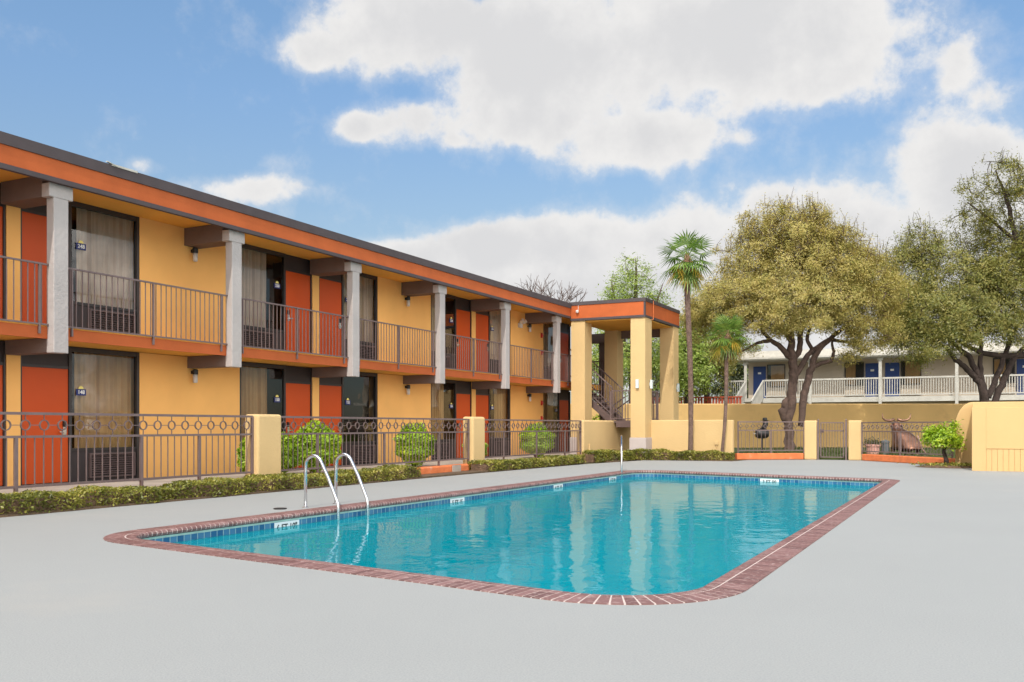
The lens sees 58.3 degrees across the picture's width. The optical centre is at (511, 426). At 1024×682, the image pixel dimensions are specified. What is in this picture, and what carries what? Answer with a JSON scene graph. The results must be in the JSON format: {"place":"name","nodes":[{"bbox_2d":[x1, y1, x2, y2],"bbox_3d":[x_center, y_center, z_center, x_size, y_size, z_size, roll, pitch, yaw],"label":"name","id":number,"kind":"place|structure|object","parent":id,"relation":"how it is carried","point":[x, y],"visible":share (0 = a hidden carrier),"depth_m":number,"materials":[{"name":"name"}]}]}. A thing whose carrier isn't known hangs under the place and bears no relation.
{"place":"outdoors","nodes":[
{"label":"outdoors","id":0,"kind":"place"},
{"bbox_2d":[0,451,576,493],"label":"walkway","id":1,"kind":"structure","parent":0,"point":[155,482],"depth_m":17.96,"materials":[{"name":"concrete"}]},
{"bbox_2d":[0,412,253,491],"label":"iron fence","id":2,"kind":"object","parent":1,"relation":"on","point":[140,479],"visible":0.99,"depth_m":14.91,"materials":[{"name":"brown metal"}]},
{"bbox_2d":[236,437,244,471],"bbox_3d":[-5.247,0.612,18.301,0.555,0.863,0.555,0,0,27],"label":"round shrub","id":3,"kind":"object","parent":1,"relation":"on","point":[238,450],"visible":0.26,"depth_m":18.18,"materials":[{"name":"green plant"}]},
{"bbox_2d":[281,432,303,473],"bbox_3d":[-4.759,0.575,18.727,1.008,0.946,1.029,0,0,-33],"label":"round shrub","id":4,"kind":"object","parent":1,"relation":"on","point":[290,453],"visible":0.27,"depth_m":18.59,"materials":[{"name":"green plant"}]},
{"bbox_2d":[290,420,341,472],"bbox_3d":[-4.301,0.455,20.097,1.292,1.197,1.224,0,0,27],"label":"round shrub","id":5,"kind":"object","parent":1,"relation":"on","point":[308,429],"visible":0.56,"depth_m":19.82,"materials":[{"name":"green plant"}]},
{"bbox_2d":[393,422,435,466],"bbox_3d":[-2.541,0.460,23.661,1.158,1.176,1.157,0,0,27],"label":"round shrub","id":6,"kind":"object","parent":1,"relation":"on","point":[418,444],"visible":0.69,"depth_m":23.37,"materials":[{"name":"green plant"}]},
{"bbox_2d":[461,443,487,455],"bbox_3d":[-1.041,0.638,26.318,0.797,0.817,0.774,0,0,27],"label":"round shrub","id":7,"kind":"object","parent":1,"relation":"on","point":[486,447],"visible":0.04,"depth_m":26.23,"materials":[{"name":"green plant"}]},
{"bbox_2d":[518,422,555,457],"bbox_3d":[0.776,0.450,30.113,1.281,1.196,1.219,0,0,27],"label":"round shrub","id":8,"kind":"object","parent":1,"relation":"on","point":[530,443],"visible":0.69,"depth_m":29.77,"materials":[{"name":"green plant"}]},
{"bbox_2d":[570,297,679,453],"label":"stair tower","id":9,"kind":"structure","parent":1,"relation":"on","point":[641,323],"depth_m":34.37,"materials":[{"name":"yellow paint"}]},
{"bbox_2d":[0,460,738,517],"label":"planting bed","id":10,"kind":"object","parent":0,"point":[432,475],"visible":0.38,"depth_m":16.97,"materials":[{"name":"soil"}]},
{"bbox_2d":[0,463,421,514],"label":"hedge","id":11,"kind":"object","parent":10,"relation":"on","point":[26,501],"visible":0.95,"depth_m":15.04,"materials":[{"name":"green plant"}]},
{"bbox_2d":[452,465,460,471],"bbox_3d":[-1.435,1.100,23.771,0.030,0.200,0.400,0,0,27],"label":"drain chute","id":12,"kind":"object","parent":10,"relation":"on","point":[455,468],"visible":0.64,"depth_m":23.74,"materials":[{"name":"concrete"}]},
{"bbox_2d":[467,454,585,471],"bbox_3d":[0.622,1.037,27.054,0.846,0.355,6.466,0,0,28],"label":"hedge","id":13,"kind":"object","parent":10,"relation":"on","point":[519,463],"visible":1,"depth_m":25.99,"materials":[{"name":"green plant"}]},
{"bbox_2d":[582,448,734,462],"bbox_3d":[4.915,0.989,32.050,5.694,0.461,2.238,0,0,-15],"label":"hedge","id":14,"kind":"object","parent":10,"relation":"on","point":[598,455],"visible":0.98,"depth_m":31.99,"materials":[{"name":"green plant"}]},
{"bbox_2d":[656,229,719,450],"bbox_3d":[6.335,-2.904,32.718,2.424,8.214,2.357,0,0,27],"label":"palm tree","id":15,"kind":"object","parent":10,"relation":"on","point":[686,272],"visible":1,"depth_m":32.52,"materials":[{"name":"green plant"}]},
{"bbox_2d":[703,314,749,451],"bbox_3d":[7.629,-1.432,32.353,1.934,5.278,1.869,0,0,27],"label":"palm tree","id":16,"kind":"object","parent":10,"relation":"on","point":[727,345],"visible":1,"depth_m":32.17,"materials":[{"name":"green plant"}]},
{"bbox_2d":[0,460,1023,681],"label":"pool deck","id":17,"kind":"structure","parent":0,"point":[914,574],"depth_m":5.95,"materials":[{"name":"grey concrete"}]},
{"bbox_2d":[302,453,368,519],"bbox_3d":[-2.616,1.254,13.752,0.710,1.692,0.820,0,0,27],"label":"pool ladder","id":18,"kind":"object","parent":17,"relation":"on","point":[334,489],"visible":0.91,"depth_m":13.55,"materials":[{"name":"metal"}]},
{"bbox_2d":[103,470,899,604],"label":"swimming pool","id":19,"kind":"structure","parent":17,"relation":"in","point":[746,575],"depth_m":10.56,"materials":[{"name":"red brick"}]},
{"bbox_2d":[620,435,622,478],"bbox_3d":[2.896,1.117,24.393,0.099,1.766,1.127,0,0,8],"label":"pool handrail","id":20,"kind":"object","parent":17,"relation":"on","point":[621,470],"visible":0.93,"depth_m":23.87,"materials":[{"name":"metal"}]},
{"bbox_2d":[817,419,846,459],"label":"metal gate","id":21,"kind":"structure","parent":17,"relation":"on","point":[826,430],"depth_m":32.82,"materials":[{"name":"brown metal"}]},
{"bbox_2d":[848,420,861,459],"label":"stucco pillar","id":22,"kind":"structure","parent":17,"relation":"on","point":[854,439],"depth_m":32.39,"materials":[{"name":"yellow paint"}]},
{"bbox_2d":[862,454,954,463],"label":"painted curb","id":23,"kind":"structure","parent":17,"relation":"on","point":[891,458],"depth_m":30.05,"materials":[{"name":"orange paint"}]},
{"bbox_2d":[861,421,953,457],"bbox_3d":[12.836,0.415,30.060,0.063,1.130,4.608,0,0,-14],"label":"iron fence","id":24,"kind":"object","parent":23,"relation":"on","point":[900,442],"visible":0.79,"depth_m":30.24,"materials":[{"name":"brown metal"}]},
{"bbox_2d":[911,461,971,466],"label":"leaf litter","id":25,"kind":"object","parent":17,"relation":"on","point":[955,464],"visible":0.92,"depth_m":26.66,"materials":[{"name":"plant"}]},
{"bbox_2d":[915,465,971,467],"bbox_3d":[12.671,1.153,26.931,1.570,0.086,1.500,0,0,27],"label":"mulch patch","id":26,"kind":"object","parent":17,"relation":"on","point":[937,466],"visible":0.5,"depth_m":26.45,"materials":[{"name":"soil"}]},
{"bbox_2d":[916,419,966,463],"bbox_3d":[12.699,0.484,27.163,1.382,1.402,1.059,0,0,27],"label":"tree","id":27,"kind":"object","parent":26,"relation":"on","point":[943,436],"visible":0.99,"depth_m":26.99,"materials":[{"name":"green plant"}]},
{"bbox_2d":[955,401,1023,466],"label":"stucco wall","id":28,"kind":"structure","parent":17,"relation":"on","point":[965,414],"depth_m":27.27,"materials":[{"name":"yellow paint"}]},
{"bbox_2d":[972,402,1023,471],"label":"pump enclosure","id":29,"kind":"object","parent":17,"relation":"on","point":[997,436],"visible":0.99,"depth_m":24.55,"materials":[{"name":"beige paint"}]},
{"bbox_2d":[0,0,1023,403],"label":"sky","id":30,"kind":"structure","parent":0,"point":[504,141],"materials":[{"name":"blue"}]},
{"bbox_2d":[173,477,873,594],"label":"pool water","id":31,"kind":"structure","parent":0,"point":[642,535],"depth_m":11.50,"materials":[{"name":"blue liquid"}]},
{"bbox_2d":[521,459,816,469],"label":"ground","id":32,"kind":"structure","parent":0,"point":[624,461],"depth_m":30.55,"materials":[{"name":"brown soil"}]},
{"bbox_2d":[245,414,280,475],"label":"stucco pillar","id":33,"kind":"structure","parent":32,"relation":"on","point":[267,443],"depth_m":17.46,"materials":[{"name":"beige paint"}]},
{"bbox_2d":[0,131,600,485],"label":"motel building","id":34,"kind":"structure","parent":32,"relation":"on","point":[123,290],"depth_m":19.59,"materials":[{"name":"yellow paint"}]},
{"bbox_2d":[0,365,2,485],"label":"door","id":35,"kind":"structure","parent":34,"relation":"in","point":[1,366],"depth_m":15.87,"materials":[{"name":"orange paint"}]},
{"bbox_2d":[0,206,2,318],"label":"door","id":36,"kind":"structure","parent":34,"relation":"in","point":[1,208],"depth_m":15.87,"materials":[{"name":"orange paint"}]},
{"bbox_2d":[0,341,5,485],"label":"window","id":37,"kind":"structure","parent":34,"relation":"in","point":[3,363],"depth_m":15.89,"materials":[{"name":"black glass"}]},
{"bbox_2d":[0,203,5,318],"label":"window","id":38,"kind":"structure","parent":34,"relation":"in","point":[2,205],"depth_m":15.89,"materials":[{"name":"black glass"}]},
{"bbox_2d":[22,211,46,323],"bbox_3d":[-8.435,-2.756,16.603,0.111,2.083,0.930,0,0,27],"label":"door","id":39,"kind":"structure","parent":34,"relation":"in","point":[34,226],"depth_m":16.40,"materials":[{"name":"orange paint"}]},
{"bbox_2d":[22,366,67,483],"bbox_3d":[-8.435,-0.017,16.603,0.111,2.083,0.930,0,0,27],"label":"door","id":40,"kind":"structure","parent":34,"relation":"in","point":[43,389],"depth_m":16.59,"materials":[{"name":"orange paint"}]},
{"bbox_2d":[21,347,138,484],"bbox_3d":[-8.150,-0.220,17.327,0.215,2.520,2.570,0,0,27],"label":"window","id":41,"kind":"structure","parent":34,"relation":"in","point":[102,378],"depth_m":17.75,"materials":[{"name":"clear glass"}]},
{"bbox_2d":[21,201,138,333],"bbox_3d":[-8.151,-2.950,17.328,0.217,2.500,2.570,0,0,27],"label":"window","id":42,"kind":"structure","parent":34,"relation":"in","point":[104,237],"depth_m":17.86,"materials":[{"name":"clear glass"}]},
{"bbox_2d":[240,362,311,471],"bbox_3d":[-5.721,-0.220,22.117,0.217,2.520,2.570,0,0,27],"label":"window","id":43,"kind":"structure","parent":34,"relation":"in","point":[253,376],"depth_m":21.68,"materials":[{"name":"black glass"}]},
{"bbox_2d":[242,244,311,352],"bbox_3d":[-5.721,-2.950,22.117,0.217,2.500,2.570,0,0,27],"label":"window","id":44,"kind":"structure","parent":34,"relation":"in","point":[253,257],"depth_m":21.68,"materials":[{"name":"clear glass"}]},
{"bbox_2d":[286,383,309,467],"bbox_3d":[-5.304,-0.017,22.774,0.111,2.083,0.930,0,0,27],"label":"door","id":45,"kind":"structure","parent":34,"relation":"in","point":[297,395],"depth_m":22.76,"materials":[{"name":"orange paint"}]},
{"bbox_2d":[286,271,309,352],"bbox_3d":[-5.304,-2.756,22.774,0.111,2.083,0.930,0,0,27],"label":"door","id":46,"kind":"structure","parent":34,"relation":"in","point":[297,285],"depth_m":22.80,"materials":[{"name":"orange paint"}]},
{"bbox_2d":[320,385,340,465],"bbox_3d":[-4.725,-0.017,23.916,0.111,2.083,0.930,0,0,27],"label":"door","id":47,"kind":"structure","parent":34,"relation":"in","point":[330,396],"depth_m":23.96,"materials":[{"name":"orange paint"}]},
{"bbox_2d":[320,278,340,355],"bbox_3d":[-4.725,-2.756,23.916,0.111,2.083,0.930,0,0,27],"label":"door","id":48,"kind":"structure","parent":34,"relation":"in","point":[330,291],"depth_m":23.93,"materials":[{"name":"orange paint"}]},
{"bbox_2d":[319,372,377,465],"bbox_3d":[-4.388,-0.220,24.614,0.100,2.520,2.570,0,0,27],"label":"window","id":49,"kind":"structure","parent":34,"relation":"in","point":[347,402],"depth_m":25.08,"materials":[{"name":"black glass"}]},
{"bbox_2d":[319,273,377,359],"bbox_3d":[-4.440,-2.950,24.640,0.217,2.500,2.570,0,0,27],"label":"window","id":50,"kind":"structure","parent":34,"relation":"in","point":[365,280],"depth_m":25.45,"materials":[{"name":"black glass"}]},
{"bbox_2d":[431,380,470,459],"bbox_3d":[-2.008,-0.220,29.428,0.211,2.520,2.570,0,0,27],"label":"window","id":51,"kind":"structure","parent":34,"relation":"in","point":[437,390],"depth_m":29.09,"materials":[{"name":"black glass"}]},
{"bbox_2d":[431,294,470,368],"bbox_3d":[-2.011,-2.950,29.430,0.218,2.500,2.570,0,0,27],"label":"window","id":52,"kind":"structure","parent":34,"relation":"in","point":[449,357],"depth_m":29.41,"materials":[{"name":"clear glass"}]},
{"bbox_2d":[456,394,469,457],"bbox_3d":[-1.594,-0.017,30.087,0.111,2.083,0.930,0,0,27],"label":"door","id":53,"kind":"structure","parent":34,"relation":"in","point":[462,400],"depth_m":30.00,"materials":[{"name":"orange paint"}]},
{"bbox_2d":[456,309,469,369],"bbox_3d":[-1.594,-2.756,30.087,0.111,2.083,0.930,0,0,27],"label":"door","id":54,"kind":"structure","parent":34,"relation":"in","point":[462,317],"depth_m":30.11,"materials":[{"name":"orange paint"}]},
{"bbox_2d":[476,395,488,455],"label":"door","id":55,"kind":"structure","parent":34,"relation":"in","point":[481,400],"depth_m":31.34,"materials":[{"name":"orange paint"}]},
{"bbox_2d":[476,313,488,371],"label":"door","id":56,"kind":"structure","parent":34,"relation":"in","point":[481,320],"depth_m":31.27,"materials":[{"name":"orange paint"}]},
{"bbox_2d":[476,311,500,372],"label":"window","id":57,"kind":"structure","parent":34,"relation":"in","point":[494,317],"depth_m":32.17,"materials":[{"name":"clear glass"}]},
{"bbox_2d":[476,389,509,455],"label":"window","id":58,"kind":"structure","parent":34,"relation":"in","point":[499,407],"depth_m":32.52,"materials":[{"name":"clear glass"}]},
{"bbox_2d":[543,390,568,452],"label":"window","id":59,"kind":"structure","parent":34,"relation":"in","point":[547,397],"depth_m":36.64,"materials":[{"name":"clear glass"}]},
{"bbox_2d":[543,323,568,378],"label":"window","id":60,"kind":"structure","parent":34,"relation":"in","point":[548,327],"depth_m":36.30,"materials":[{"name":"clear glass"}]},
{"bbox_2d":[560,400,567,451],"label":"door","id":61,"kind":"structure","parent":34,"relation":"in","point":[563,403],"depth_m":37.39,"materials":[{"name":"orange paint"}]},
{"bbox_2d":[560,332,567,380],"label":"door","id":62,"kind":"structure","parent":34,"relation":"in","point":[563,337],"depth_m":37.39,"materials":[{"name":"orange paint"}]},
{"bbox_2d":[416,463,478,473],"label":"painted curb","id":63,"kind":"structure","parent":32,"relation":"on","point":[436,469],"depth_m":23.13,"materials":[{"name":"orange paint"}]},
{"bbox_2d":[281,416,469,472],"bbox_3d":[-2.867,0.403,21.314,0.045,1.215,7.545,0,0,27],"label":"iron fence","id":64,"kind":"object","parent":63,"relation":"on","point":[317,467],"visible":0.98,"depth_m":20.92,"materials":[{"name":"brown metal"}]},
{"bbox_2d":[463,417,484,463],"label":"stucco pillar","id":65,"kind":"structure","parent":32,"relation":"on","point":[477,438],"depth_m":24.78,"materials":[{"name":"yellow paint"}]},
{"bbox_2d":[516,273,586,302],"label":"bare tree","id":66,"kind":"object","parent":32,"relation":"on","point":[561,294],"visible":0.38,"depth_m":55.79,"materials":[{"name":"brown plant"}]},
{"bbox_2d":[577,420,630,454],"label":"stucco wall","id":67,"kind":"structure","parent":32,"relation":"on","point":[601,434],"depth_m":33.28,"materials":[{"name":"yellow paint"}]},
{"bbox_2d":[592,330,628,395],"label":"broadleaf tree","id":68,"kind":"object","parent":32,"relation":"on","point":[596,382],"visible":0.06,"depth_m":59.67,"materials":[{"name":"green plant"}]},
{"bbox_2d":[569,349,658,426],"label":"metal staircase","id":69,"kind":"structure","parent":32,"relation":"on","point":[605,411],"depth_m":35.08,"materials":[{"name":"brown metal"}]},
{"bbox_2d":[592,252,698,403],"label":"willow tree","id":70,"kind":"object","parent":32,"relation":"on","point":[627,347],"visible":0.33,"depth_m":51.04,"materials":[{"name":"green plant"}]},
{"bbox_2d":[652,363,695,403],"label":"broadleaf tree","id":71,"kind":"object","parent":32,"relation":"on","point":[654,382],"visible":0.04,"depth_m":67.68,"materials":[{"name":"green plant"}]},
{"bbox_2d":[653,318,720,403],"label":"broadleaf tree","id":72,"kind":"object","parent":32,"relation":"on","point":[698,354],"visible":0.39,"depth_m":53.27,"materials":[{"name":"green plant"}]},
{"bbox_2d":[651,420,733,452],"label":"stucco wall","id":73,"kind":"structure","parent":32,"relation":"on","point":[670,435],"depth_m":33.02,"materials":[{"name":"yellow paint"}]},
{"bbox_2d":[654,396,742,403],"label":"wooden fence","id":74,"kind":"object","parent":32,"relation":"on","point":[704,401],"visible":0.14,"depth_m":55.49,"materials":[{"name":"red paint"}]},
{"bbox_2d":[679,287,745,401],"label":"broadleaf tree","id":75,"kind":"object","parent":32,"relation":"on","point":[721,370],"visible":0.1,"depth_m":55.67,"materials":[{"name":"green plant"}]},
{"bbox_2d":[709,335,757,403],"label":"broadleaf tree","id":76,"kind":"object","parent":32,"relation":"on","point":[738,376],"visible":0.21,"depth_m":65.50,"materials":[{"name":"green plant"}]},
{"bbox_2d":[712,339,763,403],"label":"broadleaf tree","id":77,"kind":"object","parent":32,"relation":"on","point":[747,368],"visible":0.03,"depth_m":81.73,"materials":[{"name":"green plant"}]},
{"bbox_2d":[570,404,964,447],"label":"stucco wall","id":78,"kind":"structure","parent":32,"relation":"on","point":[848,412],"depth_m":44.49,"materials":[{"name":"yellow paint"}]},
{"bbox_2d":[735,453,803,459],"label":"painted curb","id":79,"kind":"structure","parent":32,"relation":"on","point":[767,456],"depth_m":33.06,"materials":[{"name":"orange paint"}]},
{"bbox_2d":[737,421,803,452],"bbox_3d":[9.357,0.400,33.142,2.532,1.160,0.062,0,0,-6],"label":"iron fence","id":80,"kind":"object","parent":79,"relation":"on","point":[738,430],"visible":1,"depth_m":33.09,"materials":[{"name":"brown metal"}]},
{"bbox_2d":[804,421,817,459],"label":"stucco pillar","id":81,"kind":"structure","parent":32,"relation":"on","point":[810,440],"depth_m":33.09,"materials":[{"name":"yellow paint"}]},
{"bbox_2d":[728,342,1023,403],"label":"white motel","id":82,"kind":"structure","parent":32,"relation":"on","point":[877,378],"depth_m":55.76,"materials":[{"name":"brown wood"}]},
{"bbox_2d":[753,366,765,397],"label":"door","id":83,"kind":"structure","parent":82,"relation":"in","point":[759,373],"depth_m":59.55,"materials":[{"name":"blue paint"}]},
{"bbox_2d":[767,364,784,386],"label":"window","id":84,"kind":"structure","parent":82,"relation":"in","point":[776,371],"depth_m":59.03,"materials":[{"name":"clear glass"}]},
{"bbox_2d":[845,362,863,385],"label":"window","id":85,"kind":"structure","parent":82,"relation":"in","point":[856,370],"depth_m":56.88,"materials":[{"name":"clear glass"}]},
{"bbox_2d":[865,363,878,396],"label":"door","id":86,"kind":"structure","parent":82,"relation":"in","point":[871,369],"depth_m":56.43,"materials":[{"name":"blue paint"}]},
{"bbox_2d":[885,362,898,395],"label":"door","id":87,"kind":"structure","parent":82,"relation":"in","point":[892,369],"depth_m":55.95,"materials":[{"name":"blue paint"}]},
{"bbox_2d":[901,360,920,384],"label":"window","id":88,"kind":"structure","parent":82,"relation":"in","point":[904,368],"depth_m":55.47,"materials":[{"name":"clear glass"}]},
{"bbox_2d":[993,358,1014,382],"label":"window","id":89,"kind":"structure","parent":82,"relation":"in","point":[996,361],"depth_m":53.20,"materials":[{"name":"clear glass"}]},
{"bbox_2d":[1017,359,1023,394],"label":"door","id":90,"kind":"structure","parent":82,"relation":"in","point":[1020,362],"depth_m":52.83,"materials":[{"name":"blue paint"}]},
{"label":"painted curb","id":91,"kind":"structure","parent":32,"relation":"on","visible":0},
{"bbox_2d":[485,419,581,458],"bbox_3d":[0.775,0.403,28.492,0.045,1.215,7.085,0,0,27],"label":"iron fence","id":92,"kind":"object","parent":91,"relation":"on","point":[558,430],"visible":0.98,"depth_m":28.45,"materials":[{"name":"brown metal"}]},
{"bbox_2d":[734,446,954,459],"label":"lawn","id":93,"kind":"structure","parent":0,"point":[823,458],"depth_m":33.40,"materials":[{"name":"green plant"}]},
{"bbox_2d":[754,418,768,452],"bbox_3d":[9.495,0.367,34.975,0.627,1.405,0.370,0,0,0],"label":"barbecue grill","id":94,"kind":"object","parent":93,"relation":"on","point":[763,433],"visible":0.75,"depth_m":34.88,"materials":[{"name":"black metal"}]},
{"bbox_2d":[679,188,920,451],"bbox_3d":[11.846,-4.301,37.324,9.941,10.896,6.866,0,0,-8],"label":"oak tree","id":95,"kind":"object","parent":93,"relation":"on","point":[821,289],"visible":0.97,"depth_m":36.78,"materials":[{"name":"green plant"}]},
{"bbox_2d":[863,436,883,453],"bbox_3d":[13.181,0.707,33.575,0.846,0.747,0.873,0,0,-13],"label":"flower pot","id":96,"kind":"object","parent":93,"relation":"on","point":[870,444],"visible":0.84,"depth_m":33.39,"materials":[{"name":"brown ceramic"}]},
{"bbox_2d":[881,439,889,454],"bbox_3d":[13.606,0.780,33.475,0.310,0.600,0.308,0,0,27],"label":"trash urn","id":97,"kind":"object","parent":93,"relation":"on","point":[884,447],"visible":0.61,"depth_m":33.36,"materials":[{"name":"grey metal"}]},
{"bbox_2d":[882,413,927,455],"bbox_3d":[14.353,0.323,33.714,1.238,1.628,1.950,0,0,0],"label":"bull statue","id":98,"kind":"object","parent":93,"relation":"on","point":[908,441],"visible":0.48,"depth_m":33.45,"materials":[{"name":"brown metal"}]},
{"bbox_2d":[870,148,1023,401],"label":"oak tree","id":99,"kind":"object","parent":93,"relation":"on","point":[989,285],"visible":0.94,"depth_m":39.24,"materials":[{"name":"green plant"}]}
]}

